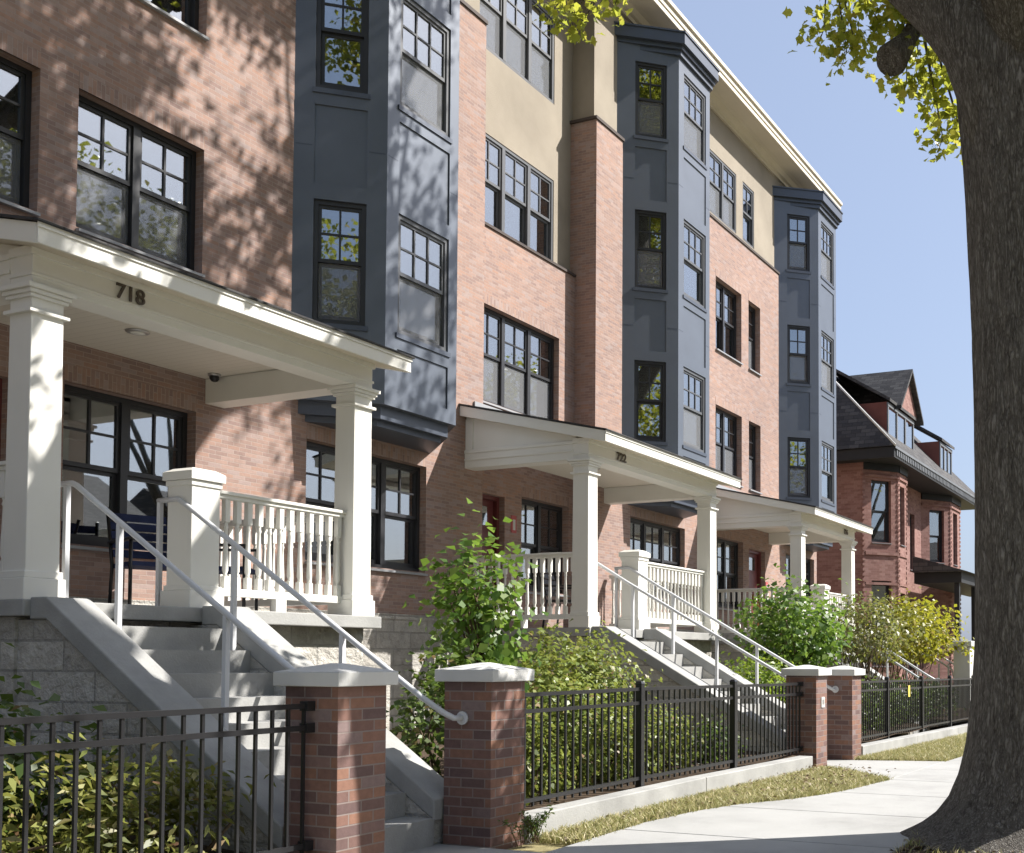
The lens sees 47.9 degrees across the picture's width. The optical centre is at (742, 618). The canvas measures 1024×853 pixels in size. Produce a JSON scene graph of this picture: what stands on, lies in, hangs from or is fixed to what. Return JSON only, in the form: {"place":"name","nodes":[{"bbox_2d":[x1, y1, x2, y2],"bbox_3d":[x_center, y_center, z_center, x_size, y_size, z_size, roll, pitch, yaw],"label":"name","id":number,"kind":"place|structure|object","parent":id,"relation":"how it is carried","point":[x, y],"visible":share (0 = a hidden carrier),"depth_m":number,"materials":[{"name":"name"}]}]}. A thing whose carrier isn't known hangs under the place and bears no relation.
{"place":"outdoors","nodes":[
{"label":"outdoors","id":0,"kind":"place"},
{"bbox_2d":[8,693,964,852],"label":"garden soil","id":1,"kind":"structure","parent":0,"point":[537,805],"depth_m":11.31,"materials":[{"name":"brown soil"}]},
{"bbox_2d":[0,642,65,836],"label":"leafy shrub","id":2,"kind":"object","parent":1,"relation":"on","point":[16,760],"visible":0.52,"depth_m":6.19,"materials":[{"name":"green plant"}]},
{"bbox_2d":[2,701,151,852],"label":"leafy shrub","id":3,"kind":"object","parent":1,"relation":"on","point":[44,797],"visible":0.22,"depth_m":6.49,"materials":[{"name":"green plant"}]},
{"bbox_2d":[2,728,156,852],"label":"leafy shrub","id":4,"kind":"object","parent":1,"relation":"on","point":[14,843],"visible":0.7,"depth_m":5.78,"materials":[{"name":"green plant"}]},
{"bbox_2d":[18,742,276,852],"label":"leafy shrub","id":5,"kind":"object","parent":1,"relation":"on","point":[151,843],"visible":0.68,"depth_m":6.30,"materials":[{"name":"green plant"}]},
{"bbox_2d":[0,701,314,852],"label":"metal fence","id":6,"kind":"object","parent":1,"relation":"on","point":[303,728],"visible":1,"depth_m":5.60,"materials":[{"name":"black metal"}]},
{"bbox_2d":[386,627,491,777],"bbox_3d":[-2.453,0.791,9.144,1.295,1.443,1.229,1,-2,-30],"label":"leafy shrub","id":7,"kind":"object","parent":1,"relation":"on","point":[414,746],"visible":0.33,"depth_m":8.98,"materials":[{"name":"green plant"}]},
{"bbox_2d":[402,498,548,705],"bbox_3d":[-2.312,0.274,9.929,1.224,2.604,1.332,-1,-2,24],"label":"young tree","id":8,"kind":"object","parent":1,"relation":"on","point":[479,634],"visible":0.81,"depth_m":9.72,"materials":[{"name":"green plant"}]},
{"bbox_2d":[441,699,583,805],"bbox_3d":[-1.924,1.077,9.172,0.886,0.950,1.451,-1,-2,24],"label":"leafy shrub","id":9,"kind":"object","parent":1,"relation":"on","point":[537,762],"visible":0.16,"depth_m":9.30,"materials":[{"name":"green plant"}]},
{"bbox_2d":[516,632,618,783],"bbox_3d":[-1.819,0.843,10.338,1.300,1.440,1.632,-1,-2,24],"label":"leafy shrub","id":10,"kind":"object","parent":1,"relation":"on","point":[566,685],"visible":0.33,"depth_m":10.29,"materials":[{"name":"green plant"}]},
{"bbox_2d":[513,618,662,749],"bbox_3d":[-1.774,0.791,11.391,1.755,1.588,1.602,1,-3,-34],"label":"leafy shrub","id":11,"kind":"object","parent":1,"relation":"on","point":[595,665],"visible":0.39,"depth_m":11.37,"materials":[{"name":"green plant"}]},
{"bbox_2d":[528,692,656,789],"bbox_3d":[-1.410,1.136,10.371,1.067,0.917,1.612,-2,-3,42],"label":"leafy shrub","id":12,"kind":"object","parent":1,"relation":"on","point":[576,753],"visible":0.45,"depth_m":10.26,"materials":[{"name":"green plant"}]},
{"bbox_2d":[603,693,707,775],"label":"leafy shrub","id":13,"kind":"object","parent":1,"relation":"on","point":[666,740],"visible":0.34,"depth_m":11.61,"materials":[{"name":"green plant"}]},
{"bbox_2d":[667,709,750,764],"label":"leafy shrub","id":14,"kind":"object","parent":1,"relation":"on","point":[712,743],"visible":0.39,"depth_m":12.67,"materials":[{"name":"green plant"}]},
{"bbox_2d":[719,645,797,702],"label":"leafy shrub","id":15,"kind":"object","parent":1,"relation":"on","point":[765,675],"visible":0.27,"depth_m":16.09,"materials":[{"name":"green plant"}]},
{"bbox_2d":[719,563,863,690],"bbox_3d":[0.910,0.486,17.912,2.456,2.810,2.218,1,-2,-29],"label":"bush","id":16,"kind":"object","parent":1,"relation":"on","point":[816,644],"visible":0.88,"depth_m":17.48,"materials":[{"name":"green plant"}]},
{"bbox_2d":[862,695,873,732],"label":"leafy shrub","id":17,"kind":"object","parent":1,"relation":"on","point":[864,715],"visible":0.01,"depth_m":17.38,"materials":[{"name":"green plant"}]},
{"bbox_2d":[821,578,921,707],"bbox_3d":[2.254,0.623,20.957,1.956,2.727,3.323,-1,-2,24],"label":"leafy shrub","id":18,"kind":"object","parent":1,"relation":"on","point":[858,642],"visible":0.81,"depth_m":20.79,"materials":[{"name":"green plant"}]},
{"bbox_2d":[861,675,909,730],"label":"leafy shrub","id":19,"kind":"object","parent":1,"relation":"on","point":[882,708],"visible":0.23,"depth_m":18.73,"materials":[{"name":"green plant"}]},
{"bbox_2d":[882,672,937,722],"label":"leafy shrub","id":20,"kind":"object","parent":1,"relation":"on","point":[909,698],"visible":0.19,"depth_m":20.49,"materials":[{"name":"green plant"}]},
{"bbox_2d":[854,587,973,686],"bbox_3d":[3.925,0.706,26.053,3.000,2.918,6.075,-1,-2,24],"label":"leafy shrub","id":21,"kind":"object","parent":1,"relation":"on","point":[916,618],"visible":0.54,"depth_m":25.56,"materials":[{"name":"yellow plant"}]},
{"bbox_2d":[911,672,964,721],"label":"leafy shrub","id":22,"kind":"object","parent":1,"relation":"on","point":[937,700],"visible":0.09,"depth_m":22.19,"materials":[{"name":"green plant"}]},
{"bbox_2d":[403,736,962,852],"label":"sidewalk","id":23,"kind":"structure","parent":0,"point":[878,817],"depth_m":8.88,"materials":[{"name":"concrete"}]},
{"bbox_2d":[15,480,467,852],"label":"entrance stairs","id":24,"kind":"structure","parent":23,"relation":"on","point":[81,655],"depth_m":7.55,"materials":[{"name":"concrete"}]},
{"bbox_2d":[435,662,533,848],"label":"brick pier","id":25,"kind":"structure","parent":23,"relation":"on","point":[483,769],"depth_m":7.86,"materials":[{"name":"brick"}]},
{"bbox_2d":[531,764,895,844],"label":"grass","id":26,"kind":"structure","parent":0,"point":[617,821],"depth_m":10.41,"materials":[{"name":"plant"}]},
{"bbox_2d":[506,720,956,852],"bbox_3d":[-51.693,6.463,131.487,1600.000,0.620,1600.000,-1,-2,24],"label":"ground","id":27,"kind":"structure","parent":0,"point":[543,847],"depth_m":8.03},
{"bbox_2d":[0,213,414,746],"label":"porch","id":28,"kind":"object","parent":27,"relation":"on","point":[59,284],"visible":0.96,"depth_m":8.95,"materials":[{"name":"wood"}]},
{"bbox_2d":[106,507,167,603],"bbox_3d":[-5.303,-0.517,9.951,0.665,0.957,0.550,-2,-3,44],"label":"patio chair","id":29,"kind":"object","parent":28,"relation":"on","point":[130,553],"visible":0.52,"depth_m":9.99,"materials":[{"name":"black metal"}]},
{"bbox_2d":[219,543,257,610],"bbox_3d":[-4.901,-0.502,10.347,0.665,0.957,0.550,0,-2,-11],"label":"patio chair","id":30,"kind":"object","parent":28,"relation":"on","point":[243,576],"visible":0.06,"depth_m":10.15,"materials":[{"name":"black metal"}]},
{"bbox_2d":[273,663,398,852],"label":"brick pier","id":31,"kind":"structure","parent":27,"relation":"on","point":[345,755],"depth_m":6.53,"materials":[{"name":"brick"}]},
{"bbox_2d":[0,0,842,730],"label":"apartment building","id":32,"kind":"structure","parent":27,"relation":"on","point":[630,224],"depth_m":14.04,"materials":[{"name":"brick"}]},
{"bbox_2d":[0,378,1,455],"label":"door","id":33,"kind":"structure","parent":32,"relation":"in","point":[0,378],"depth_m":9.48,"materials":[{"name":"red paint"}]},
{"bbox_2d":[0,56,40,216],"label":"window","id":34,"kind":"structure","parent":32,"relation":"in","point":[15,80],"depth_m":9.69,"materials":[{"name":"clear glass"}]},
{"bbox_2d":[61,384,186,552],"bbox_3d":[-5.828,-1.344,10.540,0.255,1.488,1.380,-1,-2,24],"label":"window","id":35,"kind":"structure","parent":32,"relation":"in","point":[119,449],"depth_m":10.51,"materials":[{"name":"glass"}]},
{"bbox_2d":[76,95,204,277],"bbox_3d":[-5.800,-4.112,10.692,0.245,1.313,1.345,-1,-2,24],"label":"window","id":36,"kind":"structure","parent":32,"relation":"in","point":[136,185],"depth_m":10.69,"materials":[{"name":"clear glass"}]},
{"bbox_2d":[138,0,208,40],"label":"window","id":37,"kind":"structure","parent":32,"relation":"in","point":[185,13],"depth_m":11.24,"materials":[{"name":"clear glass"}]},
{"bbox_2d":[312,199,366,325],"bbox_3d":[-4.553,-3.989,12.599,0.556,1.391,0.160,1,-2,-17],"label":"window","id":38,"kind":"structure","parent":32,"relation":"in","point":[339,238],"depth_m":12.61,"materials":[{"name":"clear glass"}]},
{"bbox_2d":[316,0,368,93],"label":"window","id":39,"kind":"structure","parent":32,"relation":"in","point":[342,28],"depth_m":12.70,"materials":[{"name":"clear glass"}]},
{"bbox_2d":[305,441,427,575],"bbox_3d":[-4.552,-1.277,13.441,0.235,1.408,2.040,-1,-2,24],"label":"window","id":40,"kind":"structure","parent":32,"relation":"in","point":[395,486],"depth_m":13.78,"materials":[{"name":"glass"}]},
{"bbox_2d":[397,214,447,350],"bbox_3d":[-3.844,-3.964,13.266,0.090,1.391,0.901,-1,-2,24],"label":"window","id":41,"kind":"structure","parent":32,"relation":"in","point":[422,253],"depth_m":13.32,"materials":[{"name":"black glass"}]},
{"bbox_2d":[400,0,449,136],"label":"window","id":42,"kind":"structure","parent":32,"relation":"in","point":[425,42],"depth_m":13.42,"materials":[{"name":"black glass"}]},
{"bbox_2d":[482,494,498,627],"bbox_3d":[-3.867,-0.817,16.188,0.102,2.000,0.950,-1,-2,24],"label":"door","id":43,"kind":"structure","parent":32,"relation":"in","point":[490,504],"depth_m":16.52,"materials":[{"name":"red paint"}]},
{"bbox_2d":[480,0,553,103],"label":"window","id":44,"kind":"structure","parent":32,"relation":"in","point":[520,43],"depth_m":17.51,"materials":[{"name":"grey glass"}]},
{"bbox_2d":[483,307,553,418],"bbox_3d":[-3.445,-3.818,17.074,0.235,1.473,2.070,-1,-2,24],"label":"window","id":45,"kind":"structure","parent":32,"relation":"in","point":[518,369],"depth_m":17.19,"materials":[{"name":"clear glass"}]},
{"bbox_2d":[485,134,552,260],"bbox_3d":[-3.525,-6.449,17.189,0.094,1.406,2.036,-1,-2,24],"label":"window","id":46,"kind":"structure","parent":32,"relation":"in","point":[518,197],"depth_m":17.31,"materials":[{"name":"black glass"}]},
{"bbox_2d":[521,499,569,596],"bbox_3d":[-3.213,-1.097,17.621,0.325,1.473,1.320,-1,-2,24],"label":"window","id":47,"kind":"structure","parent":32,"relation":"in","point":[541,523],"depth_m":17.64,"materials":[{"name":"glass"}]},
{"bbox_2d":[634,360,665,441],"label":"window","id":48,"kind":"structure","parent":32,"relation":"in","point":[649,377],"depth_m":19.34,"materials":[{"name":"clear glass"}]},
{"bbox_2d":[635,210,665,289],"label":"window","id":49,"kind":"structure","parent":32,"relation":"in","point":[650,231],"depth_m":19.43,"materials":[{"name":"clear glass"}]},
{"bbox_2d":[635,61,665,138],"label":"window","id":50,"kind":"structure","parent":32,"relation":"in","point":[650,79],"depth_m":19.50,"materials":[{"name":"clear glass"}]},
{"bbox_2d":[630,518,679,601],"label":"window","id":51,"kind":"structure","parent":32,"relation":"in","point":[662,542],"depth_m":20.45,"materials":[{"name":"glass"}]},
{"bbox_2d":[683,367,704,452],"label":"window","id":52,"kind":"structure","parent":32,"relation":"in","point":[693,383],"depth_m":20.08,"materials":[{"name":"grey glass"}]},
{"bbox_2d":[684,220,704,307],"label":"window","id":53,"kind":"structure","parent":32,"relation":"in","point":[694,241],"depth_m":20.18,"materials":[{"name":"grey glass"}]},
{"bbox_2d":[684,75,704,164],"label":"window","id":54,"kind":"structure","parent":32,"relation":"in","point":[694,100],"depth_m":20.28,"materials":[{"name":"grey glass"}]},
{"bbox_2d":[710,150,735,232],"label":"window","id":55,"kind":"structure","parent":32,"relation":"in","point":[722,180],"depth_m":23.26,"materials":[{"name":"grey glass"}]},
{"bbox_2d":[715,408,743,487],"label":"window","id":56,"kind":"structure","parent":32,"relation":"in","point":[726,424],"depth_m":23.44,"materials":[{"name":"glass"}]},
{"bbox_2d":[716,281,742,364],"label":"window","id":57,"kind":"structure","parent":32,"relation":"in","point":[725,299],"depth_m":23.49,"materials":[{"name":"clear glass"}]},
{"bbox_2d":[717,538,741,610],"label":"window","id":58,"kind":"structure","parent":32,"relation":"in","point":[727,551],"depth_m":23.39,"materials":[{"name":"glass"}]},
{"bbox_2d":[743,182,753,248],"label":"window","id":59,"kind":"structure","parent":32,"relation":"in","point":[748,195],"depth_m":24.64,"materials":[{"name":"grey glass"}]},
{"bbox_2d":[748,305,761,376],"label":"window","id":60,"kind":"structure","parent":32,"relation":"in","point":[751,311],"depth_m":24.77,"materials":[{"name":"clear glass"}]},
{"bbox_2d":[749,550,760,623],"bbox_3d":[0.189,-0.503,24.482,0.102,1.980,0.910,-1,-2,24],"label":"door","id":61,"kind":"structure","parent":32,"relation":"in","point":[754,556],"depth_m":24.72,"materials":[{"name":"red paint"}]},
{"bbox_2d":[749,424,761,493],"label":"window","id":62,"kind":"structure","parent":32,"relation":"in","point":[752,429],"depth_m":24.70,"materials":[{"name":"brown metal"}]},
{"bbox_2d":[787,325,808,383],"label":"window","id":63,"kind":"structure","parent":32,"relation":"in","point":[797,336],"depth_m":26.09,"materials":[{"name":"clear glass"}]},
{"bbox_2d":[787,214,808,271],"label":"window","id":64,"kind":"structure","parent":32,"relation":"in","point":[797,226],"depth_m":26.16,"materials":[{"name":"clear glass"}]},
{"bbox_2d":[787,437,809,497],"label":"window","id":65,"kind":"structure","parent":32,"relation":"in","point":[796,454],"depth_m":25.97,"materials":[{"name":"glass"}]},
{"bbox_2d":[786,554,811,615],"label":"window","id":66,"kind":"structure","parent":32,"relation":"in","point":[807,561],"depth_m":27.70,"materials":[{"name":"brown metal"}]},
{"bbox_2d":[821,331,832,393],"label":"window","id":67,"kind":"structure","parent":32,"relation":"in","point":[826,342],"depth_m":26.84,"materials":[{"name":"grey glass"}]},
{"bbox_2d":[821,222,832,284],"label":"window","id":68,"kind":"structure","parent":32,"relation":"in","point":[826,236],"depth_m":26.94,"materials":[{"name":"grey glass"}]},
{"bbox_2d":[822,441,833,503],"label":"window","id":69,"kind":"structure","parent":32,"relation":"in","point":[827,450],"depth_m":26.76,"materials":[{"name":"grey glass"}]},
{"bbox_2d":[497,805,554,846],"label":"weed","id":70,"kind":"object","parent":27,"relation":"on","point":[534,825],"visible":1,"depth_m":7.96,"materials":[{"name":"green plant"}]},
{"bbox_2d":[459,401,741,704],"bbox_3d":[-1.910,-0.387,16.409,2.299,5.095,4.290,-1,-2,24],"label":"porch","id":71,"kind":"object","parent":27,"relation":"on","point":[619,468],"visible":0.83,"depth_m":15.02,"materials":[{"name":"wood"}]},
{"bbox_2d":[537,564,571,627],"bbox_3d":[-2.579,-0.292,16.076,0.665,0.957,0.550,-1,-2,14],"label":"patio chair","id":72,"kind":"object","parent":71,"relation":"on","point":[553,584],"visible":0.42,"depth_m":15.98,"materials":[{"name":"black plastic"}]},
{"bbox_2d":[524,756,812,844],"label":"kerb wall","id":73,"kind":"structure","parent":27,"relation":"on","point":[576,811],"depth_m":9.98,"materials":[{"name":"concrete"}]},
{"bbox_2d":[524,679,803,807],"bbox_3d":[-0.518,1.148,11.087,0.072,1.078,6.279,-1,-2,24],"label":"metal fence","id":74,"kind":"object","parent":73,"relation":"on","point":[640,702],"visible":0.9,"depth_m":10.35,"materials":[{"name":"black metal"}]},
{"bbox_2d":[579,562,838,753],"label":"entrance stairs","id":75,"kind":"structure","parent":27,"relation":"on","point":[676,659],"depth_m":14.46,"materials":[{"name":"concrete"}]},
{"bbox_2d":[711,484,873,698],"bbox_3d":[1.104,-0.133,23.316,2.299,5.095,3.790,-1,-2,24],"label":"porch","id":76,"kind":"object","parent":27,"relation":"on","point":[796,526],"visible":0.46,"depth_m":22.01,"materials":[{"name":"wood"}]},
{"bbox_2d":[781,665,831,767],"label":"brick pier","id":77,"kind":"structure","parent":27,"relation":"on","point":[813,717],"depth_m":13.96,"materials":[{"name":"brick"}]},
{"bbox_2d":[821,697,824,706],"bbox_3d":[1.019,1.062,14.096,0.014,0.130,0.110,-1,-2,24],"label":"plate","id":78,"kind":"object","parent":77,"relation":"attached to","point":[822,701],"visible":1,"depth_m":14.08,"materials":[{"name":"metal"}]},
{"bbox_2d":[827,666,864,759],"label":"brick pier","id":79,"kind":"structure","parent":27,"relation":"on","point":[844,722],"depth_m":15.29,"materials":[{"name":"brick"}]},
{"bbox_2d":[787,596,938,738],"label":"entrance stairs","id":80,"kind":"structure","parent":27,"relation":"on","point":[908,671],"depth_m":21.76,"materials":[{"name":"concrete"}]},
{"bbox_2d":[817,369,974,690],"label":"brick house","id":81,"kind":"structure","parent":27,"relation":"on","point":[904,492],"depth_m":35.86,"materials":[{"name":"red brick"}]},
{"bbox_2d":[871,480,890,543],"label":"window","id":82,"kind":"structure","parent":81,"relation":"in","point":[879,489],"depth_m":35.02,"materials":[{"name":"glass"}]},
{"bbox_2d":[872,581,892,666],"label":"window","id":83,"kind":"structure","parent":81,"relation":"in","point":[883,589],"depth_m":34.89,"materials":[{"name":"brown metal"}]},
{"bbox_2d":[900,489,905,546],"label":"window","id":84,"kind":"structure","parent":81,"relation":"in","point":[900,489],"depth_m":35.83,"materials":[{"name":"brown metal"}]},
{"bbox_2d":[910,515,912,570],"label":"window","id":85,"kind":"structure","parent":81,"relation":"in","point":[910,515],"depth_m":40.14,"materials":[{"name":"brown metal"}]},
{"bbox_2d":[929,510,944,563],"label":"window","id":86,"kind":"structure","parent":81,"relation":"in","point":[935,516],"depth_m":41.61,"materials":[{"name":"glass"}]},
{"bbox_2d":[953,515,958,566],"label":"window","id":87,"kind":"structure","parent":81,"relation":"in","point":[953,515],"depth_m":42.80,"materials":[{"name":"brown metal"}]},
{"bbox_2d":[889,839,933,852],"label":"leaf litter","id":88,"kind":"object","parent":27,"relation":"on","point":[914,848],"visible":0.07,"depth_m":7.64,"materials":[{"name":"brown plant"}]},
{"bbox_2d":[861,724,967,754],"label":"kerb wall","id":89,"kind":"structure","parent":27,"relation":"on","point":[886,744],"depth_m":17.95,"materials":[{"name":"concrete"}]},
{"bbox_2d":[861,676,971,740],"bbox_3d":[3.682,1.609,20.707,0.072,1.141,11.012,-1,-2,24],"label":"metal fence","id":90,"kind":"object","parent":89,"relation":"on","point":[953,703],"visible":0.62,"depth_m":19.07,"materials":[{"name":"black metal"}]},
{"bbox_2d":[898,841,944,852],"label":"soil mound","id":91,"kind":"object","parent":27,"relation":"on","point":[913,843],"visible":0.07,"depth_m":7.69,"materials":[{"name":"brown soil"}]},
{"bbox_2d":[532,0,1023,852],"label":"street tree","id":92,"kind":"object","parent":91,"relation":"on","point":[976,48],"visible":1,"depth_m":7.99,"materials":[{"name":"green plant"}]},
{"bbox_2d":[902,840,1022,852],"bbox_3d":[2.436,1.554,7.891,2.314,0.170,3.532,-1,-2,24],"label":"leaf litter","id":93,"kind":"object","parent":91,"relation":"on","point":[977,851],"visible":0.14,"depth_m":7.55,"materials":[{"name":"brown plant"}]},
{"bbox_2d":[951,641,973,724],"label":"stone plinth","id":94,"kind":"structure","parent":27,"relation":"on","point":[962,667],"depth_m":26.40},
{"bbox_2d":[906,645,952,685],"bbox_3d":[4.723,1.506,27.468,1.372,2.022,1.044,-1,-2,24],"label":"handrail pair","id":95,"kind":"object","parent":94,"relation":"attached to","point":[948,667],"visible":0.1,"depth_m":26.95,"materials":[{"name":"grey paint"}]},
{"bbox_2d":[752,592,785,634],"bbox_3d":[0.520,-0.051,22.655,0.665,0.957,0.550,0,-2,-6],"label":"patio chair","id":96,"kind":"object","parent":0,"point":[758,605],"visible":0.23,"depth_m":22.59,"materials":[{"name":"black wood"}]},
{"bbox_2d":[671,0,974,640],"label":"sky","id":97,"kind":"structure","parent":0,"point":[903,288],"materials":[{"name":"blue"}]},
{"bbox_2d":[854,732,966,761],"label":"grass","id":98,"kind":"structure","parent":0,"point":[947,749],"depth_m":16.22,"materials":[{"name":"plant"}]},
{"bbox_2d":[893,833,1020,852],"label":"grass","id":99,"kind":"structure","parent":0,"point":[916,843],"depth_m":7.61,"materials":[{"name":"plant"}]}
]}

